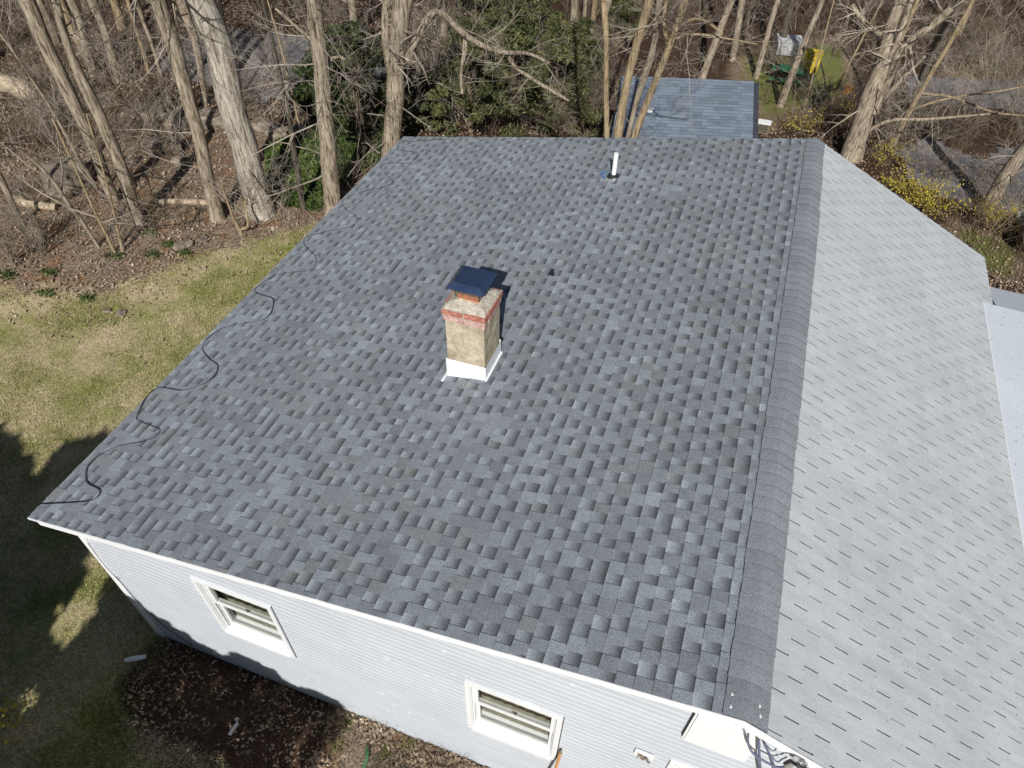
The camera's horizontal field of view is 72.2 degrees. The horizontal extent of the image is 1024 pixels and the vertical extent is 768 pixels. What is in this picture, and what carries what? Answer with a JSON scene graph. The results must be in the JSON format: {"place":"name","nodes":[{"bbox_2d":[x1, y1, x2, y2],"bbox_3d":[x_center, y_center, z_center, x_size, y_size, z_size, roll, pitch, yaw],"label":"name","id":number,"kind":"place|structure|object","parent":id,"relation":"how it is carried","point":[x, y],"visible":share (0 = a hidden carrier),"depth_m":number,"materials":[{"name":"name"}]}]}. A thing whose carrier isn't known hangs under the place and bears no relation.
{"place":"outdoors","nodes":[
{"label":"outdoors","id":0,"kind":"place"},
{"bbox_2d":[0,223,316,767],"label":"grass","id":1,"kind":"structure","parent":0,"point":[32,606],"depth_m":11.07,"materials":[{"name":"plant"}]},
{"bbox_2d":[150,28,556,123],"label":"driveway","id":2,"kind":"structure","parent":0,"point":[297,47],"depth_m":23.12,"materials":[{"name":"asphalt"}]},
{"bbox_2d":[0,0,1023,767],"bbox_3d":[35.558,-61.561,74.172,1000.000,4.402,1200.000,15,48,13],"label":"ground","id":3,"kind":"structure","parent":0,"point":[86,362],"depth_m":14.44,"materials":[{"name":"soil"}]},
{"bbox_2d":[0,171,26,269],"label":"sapling","id":4,"kind":"object","parent":3,"relation":"on","point":[4,187],"visible":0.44,"depth_m":15.97,"materials":[{"name":"brown plant"}]},
{"bbox_2d":[0,198,30,267],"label":"bare shrub","id":5,"kind":"object","parent":3,"relation":"on","point":[10,256],"visible":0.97,"depth_m":15.11,"materials":[{"name":"plant"}]},
{"bbox_2d":[0,688,37,765],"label":"forsythia","id":6,"kind":"object","parent":3,"relation":"on","point":[3,710],"visible":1,"depth_m":8.76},
{"bbox_2d":[0,177,48,258],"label":"bare shrub","id":7,"kind":"object","parent":3,"relation":"on","point":[24,234],"visible":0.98,"depth_m":15.15,"materials":[{"name":"plant"}]},
{"bbox_2d":[0,72,49,101],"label":"fallen log","id":8,"kind":"object","parent":3,"relation":"on","point":[5,84],"visible":0.4,"depth_m":21.12,"materials":[{"name":"wood"}]},
{"bbox_2d":[0,0,61,44],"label":"bare tree","id":9,"kind":"object","parent":3,"relation":"on","point":[41,3],"visible":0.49,"depth_m":23.79,"materials":[{"name":"brown plant"}]},
{"bbox_2d":[13,195,57,210],"bbox_3d":[-11.624,-4.404,17.040,1.230,0.271,0.274,11,47,9],"label":"fallen log","id":10,"kind":"object","parent":3,"relation":"on","point":[50,206],"visible":0.66,"depth_m":16.96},
{"bbox_2d":[39,156,95,199],"bbox_3d":[-11.255,-5.160,17.780,1.277,0.729,1.913,-15,48,-15],"label":"boulder","id":11,"kind":"object","parent":3,"relation":"on","point":[57,172],"visible":0.61,"depth_m":17.51,"materials":[{"name":"stone"}]},
{"bbox_2d":[1,0,146,62],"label":"bare tree","id":12,"kind":"object","parent":3,"relation":"on","point":[71,27],"visible":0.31,"depth_m":21.81,"materials":[{"name":"beige plant"}]},
{"bbox_2d":[0,64,156,255],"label":"sapling","id":13,"kind":"object","parent":3,"relation":"on","point":[47,175],"visible":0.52,"depth_m":14.75,"materials":[{"name":"brown plant"}]},
{"bbox_2d":[0,114,163,272],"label":"sapling","id":14,"kind":"object","parent":3,"relation":"on","point":[110,242],"visible":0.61,"depth_m":15.02,"materials":[{"name":"beige plant"}]},
{"bbox_2d":[0,0,164,279],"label":"sapling","id":15,"kind":"object","parent":3,"relation":"on","point":[107,186],"visible":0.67,"depth_m":15.02,"materials":[{"name":"beige plant"}]},
{"bbox_2d":[76,291,94,303],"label":"weed clump","id":16,"kind":"object","parent":3,"relation":"on","point":[85,298],"visible":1,"depth_m":14.89,"materials":[{"name":"green plant"}]},
{"bbox_2d":[18,0,154,204],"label":"bare tree","id":17,"kind":"object","parent":3,"relation":"on","point":[41,35],"visible":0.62,"depth_m":15.28,"materials":[{"name":"brown plant"}]},
{"bbox_2d":[0,32,182,216],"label":"sapling","id":18,"kind":"object","parent":3,"relation":"on","point":[84,167],"visible":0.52,"depth_m":16.46,"materials":[{"name":"brown plant"}]},
{"bbox_2d":[66,0,145,77],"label":"bare tree","id":19,"kind":"object","parent":3,"relation":"on","point":[74,8],"visible":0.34,"depth_m":21.60,"materials":[{"name":"brown plant"}]},
{"bbox_2d":[96,91,121,113],"bbox_3d":[-12.072,-8.391,20.906,0.780,0.464,1.303,-30,54,-26],"label":"boulder","id":20,"kind":"object","parent":3,"relation":"on","point":[106,97],"visible":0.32,"depth_m":20.61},
{"bbox_2d":[19,0,214,251],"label":"bare tree","id":21,"kind":"object","parent":3,"relation":"on","point":[111,143],"visible":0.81,"depth_m":14.87,"materials":[{"name":"brown plant"}]},
{"bbox_2d":[81,0,153,89],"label":"bare tree","id":22,"kind":"object","parent":3,"relation":"on","point":[99,17],"visible":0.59,"depth_m":21.32,"materials":[{"name":"brown plant"}]},
{"bbox_2d":[109,0,126,29],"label":"bare tree","id":23,"kind":"object","parent":3,"relation":"on","point":[113,3],"visible":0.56,"depth_m":24.83,"materials":[{"name":"beige plant"}]},
{"bbox_2d":[124,154,139,167],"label":"boulder","id":24,"kind":"object","parent":3,"relation":"on","point":[133,161],"visible":0.48,"depth_m":18.49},
{"bbox_2d":[124,654,146,662],"bbox_3d":[-5.162,3.765,9.622,0.274,0.076,0.076,-8,47,-9],"label":"downspout elbow","id":25,"kind":"object","parent":3,"relation":"on","point":[135,658],"visible":0.98,"depth_m":9.60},
{"bbox_2d":[102,172,170,226],"bbox_3d":[-8.601,-4.268,16.321,1.463,1.425,1.239,-3,46,-4],"label":"bare shrub","id":26,"kind":"object","parent":3,"relation":"on","point":[148,204],"visible":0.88,"depth_m":16.36,"materials":[{"name":"plant"}]},
{"bbox_2d":[126,0,153,85],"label":"bare tree","id":27,"kind":"object","parent":3,"relation":"on","point":[128,3],"visible":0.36,"depth_m":21.87,"materials":[{"name":"beige plant"}]},
{"bbox_2d":[112,100,170,129],"bbox_3d":[-10.668,-7.751,20.385,1.651,0.617,1.042,-17,49,-17],"label":"boulder","id":28,"kind":"object","parent":3,"relation":"on","point":[165,111],"visible":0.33,"depth_m":20.09,"materials":[{"name":"stone"}]},
{"bbox_2d":[19,0,275,221],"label":"bare tree","id":29,"kind":"object","parent":3,"relation":"on","point":[206,15],"visible":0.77,"depth_m":15.03,"materials":[{"name":"grey plant"}]},
{"bbox_2d":[131,1,172,104],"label":"bare tree","id":30,"kind":"object","parent":3,"relation":"on","point":[143,20],"visible":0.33,"depth_m":20.01,"materials":[{"name":"brown plant"}]},
{"bbox_2d":[141,135,181,153],"bbox_3d":[-9.573,-6.525,19.234,1.124,0.466,0.718,-3,46,-4],"label":"boulder","id":31,"kind":"object","parent":3,"relation":"on","point":[178,142],"visible":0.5,"depth_m":19.06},
{"bbox_2d":[80,0,269,222],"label":"bare tree","id":32,"kind":"object","parent":3,"relation":"on","point":[168,24],"visible":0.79,"depth_m":14.89,"materials":[{"name":"brown plant"}]},
{"bbox_2d":[164,106,189,133],"bbox_3d":[-9.563,-7.598,20.271,0.886,0.534,1.344,-5,47,-6],"label":"boulder","id":33,"kind":"object","parent":3,"relation":"on","point":[185,127],"visible":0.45,"depth_m":19.89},
{"bbox_2d":[155,198,206,205],"bbox_3d":[-8.042,-4.519,17.425,1.576,0.175,0.196,1,46,0],"label":"fallen log","id":34,"kind":"object","parent":3,"relation":"on","point":[198,201],"visible":0.63,"depth_m":17.36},
{"bbox_2d":[170,155,192,167],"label":"boulder","id":35,"kind":"object","parent":3,"relation":"on","point":[178,159],"visible":0.91,"depth_m":18.66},
{"bbox_2d":[164,174,199,231],"bbox_3d":[-7.875,-4.171,16.456,0.849,1.176,0.696,34,54,27],"label":"bare shrub","id":36,"kind":"object","parent":3,"relation":"on","point":[185,220],"visible":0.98,"depth_m":16.52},
{"bbox_2d":[172,238,192,249],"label":"boulder","id":37,"kind":"object","parent":3,"relation":"on","point":[180,245],"visible":0.97,"depth_m":16.19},
{"bbox_2d":[176,0,237,106],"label":"bare tree","id":38,"kind":"object","parent":3,"relation":"on","point":[188,21],"visible":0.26,"depth_m":20.05,"materials":[{"name":"brown plant"}]},
{"bbox_2d":[199,106,225,131],"bbox_3d":[-8.436,-7.598,20.224,1.776,0.635,1.040,6,47,5],"label":"boulder","id":39,"kind":"object","parent":3,"relation":"on","point":[210,124],"visible":0.32,"depth_m":19.91,"materials":[{"name":"stone"}]},
{"bbox_2d":[174,153,286,251],"bbox_3d":[-6.454,-4.043,16.193,2.573,2.636,1.925,-2,46,-3],"label":"sapling","id":40,"kind":"object","parent":3,"relation":"on","point":[240,230],"visible":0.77,"depth_m":16.27,"materials":[{"name":"beige plant"}]},
{"bbox_2d":[216,0,268,40],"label":"bare tree","id":41,"kind":"object","parent":3,"relation":"on","point":[219,3],"visible":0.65,"depth_m":23.01,"materials":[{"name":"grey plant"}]},
{"bbox_2d":[246,105,261,121],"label":"boulder","id":42,"kind":"object","parent":3,"relation":"on","point":[253,116],"visible":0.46,"depth_m":20.56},
{"bbox_2d":[251,118,280,136],"bbox_3d":[-7.008,-7.285,20.043,1.077,0.454,0.682,30,53,25],"label":"boulder","id":43,"kind":"object","parent":3,"relation":"on","point":[263,128],"visible":0.67,"depth_m":19.82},
{"bbox_2d":[207,0,342,240],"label":"bare tree","id":44,"kind":"object","parent":3,"relation":"on","point":[295,158],"visible":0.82,"depth_m":15.18,"materials":[{"name":"brown plant"}]},
{"bbox_2d":[260,163,296,208],"bbox_3d":[-5.841,-4.911,17.173,1.139,1.259,1.994,-28,53,-25],"label":"bare shrub","id":45,"kind":"object","parent":3,"relation":"on","point":[277,188],"visible":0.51,"depth_m":17.19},
{"bbox_2d":[260,0,300,137],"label":"sapling","id":46,"kind":"object","parent":3,"relation":"on","point":[296,114],"visible":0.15,"depth_m":19.27,"materials":[{"name":"beige plant"}]},
{"bbox_2d":[269,123,307,144],"bbox_3d":[-6.210,-6.934,19.547,1.153,0.433,0.725,-27,53,-25],"label":"boulder","id":47,"kind":"object","parent":3,"relation":"on","point":[275,134],"visible":0.48,"depth_m":19.34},
{"bbox_2d":[90,639,488,767],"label":"fallen leaves","id":48,"kind":"object","parent":3,"relation":"on","point":[316,757],"visible":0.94,"depth_m":9.04,"materials":[{"name":"plant"}]},
{"bbox_2d":[215,0,395,221],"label":"bare tree","id":49,"kind":"object","parent":3,"relation":"on","point":[317,37],"visible":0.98,"depth_m":14.83,"materials":[{"name":"brown plant"}]},
{"bbox_2d":[263,122,383,211],"bbox_3d":[-4.901,-5.758,18.453,3.339,0.405,3.976,-7,47,-8],"label":"ivy","id":50,"kind":"object","parent":3,"relation":"on","point":[313,168],"visible":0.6,"depth_m":18.47,"materials":[{"name":"green plant"}]},
{"bbox_2d":[294,56,360,120],"bbox_3d":[-5.211,-8.370,19.802,1.931,1.846,1.555,-22,51,-21],"label":"evergreen bush","id":51,"kind":"object","parent":3,"relation":"on","point":[306,103],"visible":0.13,"depth_m":19.61,"materials":[{"name":"green plant"}]},
{"bbox_2d":[305,109,385,185],"bbox_3d":[-4.046,-5.824,17.413,1.943,1.983,1.905,-3,46,-4],"label":"bare shrub","id":52,"kind":"object","parent":3,"relation":"on","point":[357,165],"visible":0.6,"depth_m":17.79,"materials":[{"name":"plant"}]},
{"bbox_2d":[289,20,415,151],"bbox_3d":[-4.276,-7.869,18.484,3.314,3.068,3.187,15,48,13],"label":"evergreen bush","id":53,"kind":"object","parent":3,"relation":"on","point":[347,123],"visible":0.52,"depth_m":18.07,"materials":[{"name":"green plant"}]},
{"bbox_2d":[347,0,362,69],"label":"bare tree","id":54,"kind":"object","parent":3,"relation":"on","point":[352,7],"visible":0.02,"depth_m":21.56,"materials":[{"name":"brown plant"}]},
{"bbox_2d":[346,722,458,767],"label":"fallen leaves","id":55,"kind":"object","parent":3,"relation":"on","point":[385,733],"visible":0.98,"depth_m":8.76,"materials":[{"name":"plant"}]},
{"bbox_2d":[402,74,450,132],"bbox_3d":[-2.524,-7.905,19.672,1.717,1.334,1.817,-19,50,-19],"label":"evergreen bush","id":56,"kind":"object","parent":3,"relation":"on","point":[424,107],"visible":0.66,"depth_m":19.56,"materials":[{"name":"plant"}]},
{"bbox_2d":[416,0,447,36],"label":"bare tree","id":57,"kind":"object","parent":3,"relation":"on","point":[442,4],"visible":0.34,"depth_m":25.34,"materials":[{"name":"brown plant"}]},
{"bbox_2d":[333,0,579,196],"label":"bare tree","id":58,"kind":"object","parent":3,"relation":"on","point":[399,25],"visible":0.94,"depth_m":16.59,"materials":[{"name":"brown plant"}]},
{"bbox_2d":[424,17,525,136],"bbox_3d":[-1.301,-8.560,19.700,3.308,3.297,2.608,-6,47,-7],"label":"hemlock tree","id":59,"kind":"object","parent":3,"relation":"on","point":[479,89],"visible":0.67,"depth_m":19.55,"materials":[{"name":"plant"}]},
{"bbox_2d":[440,0,511,52],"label":"hemlock tree","id":60,"kind":"object","parent":3,"relation":"on","point":[480,8],"visible":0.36,"depth_m":22.81,"materials":[{"name":"plant"}]},
{"bbox_2d":[0,0,1023,256],"bbox_3d":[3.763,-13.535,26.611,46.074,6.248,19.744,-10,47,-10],"label":"undergrowth","id":61,"kind":"object","parent":3,"relation":"on","point":[977,54],"visible":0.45,"depth_m":23.37,"materials":[{"name":"plant"}]},
{"bbox_2d":[0,0,1023,364],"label":"fallen leaves","id":62,"kind":"object","parent":3,"relation":"on","point":[992,280],"visible":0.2,"depth_m":18.73,"materials":[{"name":"plant"}]},
{"bbox_2d":[472,0,556,136],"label":"hemlock tree","id":63,"kind":"object","parent":3,"relation":"on","point":[521,40],"visible":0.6,"depth_m":20.87,"materials":[{"name":"plant"}]},
{"bbox_2d":[488,0,561,60],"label":"hemlock tree","id":64,"kind":"object","parent":3,"relation":"on","point":[543,4],"visible":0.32,"depth_m":24.19,"materials":[{"name":"plant"}]},
{"bbox_2d":[28,136,1023,767],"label":"house","id":65,"kind":"structure","parent":3,"relation":"on","point":[604,452],"depth_m":7.48,"materials":[{"name":"grey"}]},
{"bbox_2d":[37,139,440,504],"bbox_3d":[-3.320,-1.665,10.400,0.878,0.179,8.915,17,48,14],"label":"heating cable","id":66,"kind":"object","parent":65,"relation":"on","point":[207,357],"visible":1,"depth_m":8.83,"materials":[{"name":"rubber"}]},
{"bbox_2d":[189,576,296,658],"bbox_3d":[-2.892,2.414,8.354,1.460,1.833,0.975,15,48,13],"label":"window","id":67,"kind":"structure","parent":65,"relation":"in","point":[250,620],"depth_m":8.31,"materials":[{"name":"white plastic"}]},
{"bbox_2d":[464,680,564,760],"bbox_3d":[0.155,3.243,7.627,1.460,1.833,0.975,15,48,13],"label":"window","id":68,"kind":"structure","parent":65,"relation":"in","point":[524,726],"depth_m":7.59,"materials":[{"name":"white plastic"}]},
{"bbox_2d":[666,760,691,767],"bbox_3d":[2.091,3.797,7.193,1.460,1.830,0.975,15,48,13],"label":"window","id":69,"kind":"structure","parent":65,"relation":"in","point":[672,764],"depth_m":6.49,"materials":[{"name":"white plastic"}]},
{"bbox_2d":[514,12,603,137],"bbox_3d":[1.427,-9.946,22.628,3.597,3.804,2.993,15,48,13],"label":"hemlock tree","id":70,"kind":"object","parent":3,"relation":"on","point":[555,35],"visible":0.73,"depth_m":22.66,"materials":[{"name":"plant"}]},
{"bbox_2d":[549,16,603,100],"bbox_3d":[2.403,-11.628,25.166,2.142,2.854,2.493,15,48,13],"label":"hemlock tree","id":71,"kind":"object","parent":3,"relation":"on","point":[584,25],"visible":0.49,"depth_m":24.58,"materials":[{"name":"plant"}]},
{"bbox_2d":[548,0,625,52],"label":"bare tree","id":72,"kind":"object","parent":3,"relation":"on","point":[574,10],"visible":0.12,"depth_m":25.85,"materials":[{"name":"brown plant"}]},
{"bbox_2d":[590,0,617,60],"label":"bare tree","id":73,"kind":"object","parent":3,"relation":"on","point":[594,7],"visible":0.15,"depth_m":26.44,"materials":[{"name":"beige plant"}]},
{"bbox_2d":[558,0,655,137],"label":"bare tree","id":74,"kind":"object","parent":3,"relation":"on","point":[628,75],"visible":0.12,"depth_m":14.38,"materials":[{"name":"beige plant"}]},
{"bbox_2d":[600,0,624,45],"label":"bare tree","id":75,"kind":"object","parent":3,"relation":"on","point":[609,2],"visible":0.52,"depth_m":28.45,"materials":[{"name":"brown plant"}]},
{"bbox_2d":[593,0,642,137],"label":"bare tree","id":76,"kind":"object","parent":3,"relation":"on","point":[604,16],"visible":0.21,"depth_m":14.32,"materials":[{"name":"beige plant"}]},
{"bbox_2d":[598,0,642,41],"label":"hemlock tree","id":77,"kind":"object","parent":3,"relation":"on","point":[624,12],"visible":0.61,"depth_m":29.21,"materials":[{"name":"plant"}]},
{"bbox_2d":[580,0,703,137],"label":"bare tree","id":78,"kind":"object","parent":3,"relation":"on","point":[646,69],"visible":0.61,"depth_m":14.39,"materials":[{"name":"brown plant"}]},
{"bbox_2d":[611,76,758,138],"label":"outbuilding","id":79,"kind":"structure","parent":3,"relation":"on","point":[723,114],"depth_m":21.30,"materials":[{"name":"blue"}]},
{"bbox_2d":[591,0,817,137],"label":"bare tree","id":80,"kind":"object","parent":3,"relation":"on","point":[677,25],"visible":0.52,"depth_m":13.79,"materials":[{"name":"beige plant"}]},
{"bbox_2d":[673,0,770,78],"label":"bare tree","id":81,"kind":"object","parent":3,"relation":"on","point":[712,49],"visible":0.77,"depth_m":28.56,"materials":[{"name":"brown plant"}]},
{"bbox_2d":[703,0,778,78],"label":"bare tree","id":82,"kind":"object","parent":3,"relation":"on","point":[732,58],"visible":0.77,"depth_m":30.12,"materials":[{"name":"brown plant"}]},
{"bbox_2d":[730,0,792,78],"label":"bare tree","id":83,"kind":"object","parent":3,"relation":"on","point":[767,35],"visible":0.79,"depth_m":28.83,"materials":[{"name":"brown plant"}]},
{"bbox_2d":[743,0,779,25],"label":"bare tree","id":84,"kind":"object","parent":3,"relation":"on","point":[748,15],"visible":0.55,"depth_m":33.38,"materials":[{"name":"brown plant"}]},
{"bbox_2d":[758,119,771,134],"bbox_3d":[9.418,-9.635,26.291,0.480,0.400,0.360,15,48,13],"label":"air conditioner","id":85,"kind":"object","parent":3,"relation":"on","point":[764,125],"visible":0.82,"depth_m":26.16,"materials":[{"name":"metal"}]},
{"bbox_2d":[763,0,811,41],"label":"bare tree","id":86,"kind":"object","parent":3,"relation":"on","point":[786,21],"visible":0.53,"depth_m":30.49,"materials":[{"name":"brown plant"}]},
{"bbox_2d":[775,33,801,56],"bbox_3d":[12.316,-15.067,31.308,1.060,0.650,1.010,9,47,7],"label":"storage box","id":87,"kind":"object","parent":3,"relation":"on","point":[796,40],"visible":0.47,"depth_m":31.02,"materials":[{"name":"white paint"}]},
{"bbox_2d":[769,63,809,90],"bbox_3d":[11.696,-12.983,29.681,1.500,0.676,1.440,15,48,13],"label":"picnic table","id":88,"kind":"object","parent":3,"relation":"on","point":[786,68],"visible":0.65,"depth_m":29.36,"materials":[{"name":"green paint"}]},
{"bbox_2d":[775,107,823,133],"bbox_3d":[10.762,-9.939,26.434,1.882,1.082,1.618,15,48,13],"label":"forsythia","id":89,"kind":"object","parent":3,"relation":"on","point":[794,126],"visible":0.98,"depth_m":26.42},
{"bbox_2d":[770,0,834,110],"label":"bare tree","id":90,"kind":"object","parent":3,"relation":"on","point":[807,96],"visible":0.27,"depth_m":26.92,"materials":[{"name":"beige plant"}]},
{"bbox_2d":[754,0,853,107],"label":"bare tree","id":91,"kind":"object","parent":3,"relation":"on","point":[794,67],"visible":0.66,"depth_m":26.79,"materials":[{"name":"brown plant"}]},
{"bbox_2d":[798,48,822,83],"bbox_3d":[12.524,-13.335,29.503,0.680,1.270,0.460,13,47,11],"label":"yellow playground slide","id":92,"kind":"object","parent":3,"relation":"on","point":[810,56],"visible":0.7,"depth_m":29.14,"materials":[{"name":"yellow paint"}]},
{"bbox_2d":[798,99,851,129],"bbox_3d":[12.011,-10.410,26.974,2.050,1.122,2.117,15,48,13],"label":"forsythia","id":93,"kind":"object","parent":3,"relation":"on","point":[828,121],"visible":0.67,"depth_m":26.81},
{"bbox_2d":[823,84,858,118],"bbox_3d":[13.127,-11.050,27.448,2.011,1.388,2.100,15,48,13],"label":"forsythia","id":94,"kind":"object","parent":3,"relation":"on","point":[842,105],"visible":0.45,"depth_m":27.53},
{"bbox_2d":[822,0,883,116],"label":"bare tree","id":95,"kind":"object","parent":3,"relation":"on","point":[840,80],"visible":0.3,"depth_m":27.44,"materials":[{"name":"beige plant"}]},
{"bbox_2d":[858,0,937,66],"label":"bare tree","id":96,"kind":"object","parent":3,"relation":"on","point":[916,2],"visible":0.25,"depth_m":29.85,"materials":[{"name":"beige plant"}]},
{"bbox_2d":[867,131,930,168],"bbox_3d":[13.191,-8.133,24.133,1.790,1.307,1.852,-13,48,-13],"label":"forsythia","id":97,"kind":"object","parent":3,"relation":"on","point":[885,157],"visible":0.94,"depth_m":24.27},
{"bbox_2d":[793,0,1022,163],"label":"bare tree","id":98,"kind":"object","parent":3,"relation":"on","point":[876,93],"visible":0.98,"depth_m":22.57,"materials":[{"name":"brown plant"}]},
{"bbox_2d":[879,164,950,209],"bbox_3d":[12.585,-6.307,22.154,2.072,1.567,2.421,26,51,22],"label":"forsythia","id":99,"kind":"object","parent":3,"relation":"on","point":[908,199],"visible":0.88,"depth_m":22.28,"materials":[{"name":"plant"}]},
{"bbox_2d":[890,0,973,114],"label":"bare tree","id":100,"kind":"object","parent":3,"relation":"on","point":[924,69],"visible":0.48,"depth_m":27.11,"materials":[{"name":"brown plant"}]},
{"bbox_2d":[897,169,975,224],"bbox_3d":[13.080,-5.743,21.657,2.270,1.322,2.009,15,48,13],"label":"forsythia","id":101,"kind":"object","parent":3,"relation":"on","point":[926,208],"visible":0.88,"depth_m":21.78,"materials":[{"name":"plant"}]},
{"bbox_2d":[865,0,1023,148],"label":"bare tree","id":102,"kind":"object","parent":3,"relation":"on","point":[943,52],"visible":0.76,"depth_m":23.76,"materials":[{"name":"beige plant"}]},
{"bbox_2d":[942,136,1023,225],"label":"bare tree","id":103,"kind":"object","parent":3,"relation":"on","point":[1017,154],"visible":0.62,"depth_m":21.24,"materials":[{"name":"brown plant"}]},
{"bbox_2d":[964,193,1020,236],"bbox_3d":[14.957,-5.304,21.398,2.006,1.163,2.415,-11,48,-11],"label":"forsythia","id":104,"kind":"object","parent":3,"relation":"on","point":[991,209],"visible":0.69,"depth_m":21.44,"materials":[{"name":"plant"}]},
{"bbox_2d":[1013,211,1023,247],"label":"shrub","id":105,"kind":"object","parent":3,"relation":"on","point":[1018,228],"visible":0.8,"depth_m":20.57,"materials":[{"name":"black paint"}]},
{"bbox_2d":[893,137,1023,215],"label":"pavement","id":106,"kind":"structure","parent":0,"point":[964,162],"depth_m":24.05,"materials":[{"name":"asphalt"}]},
{"bbox_2d":[908,74,1023,111],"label":"road","id":107,"kind":"structure","parent":0,"point":[996,106],"depth_m":29.67,"materials":[{"name":"asphalt"}]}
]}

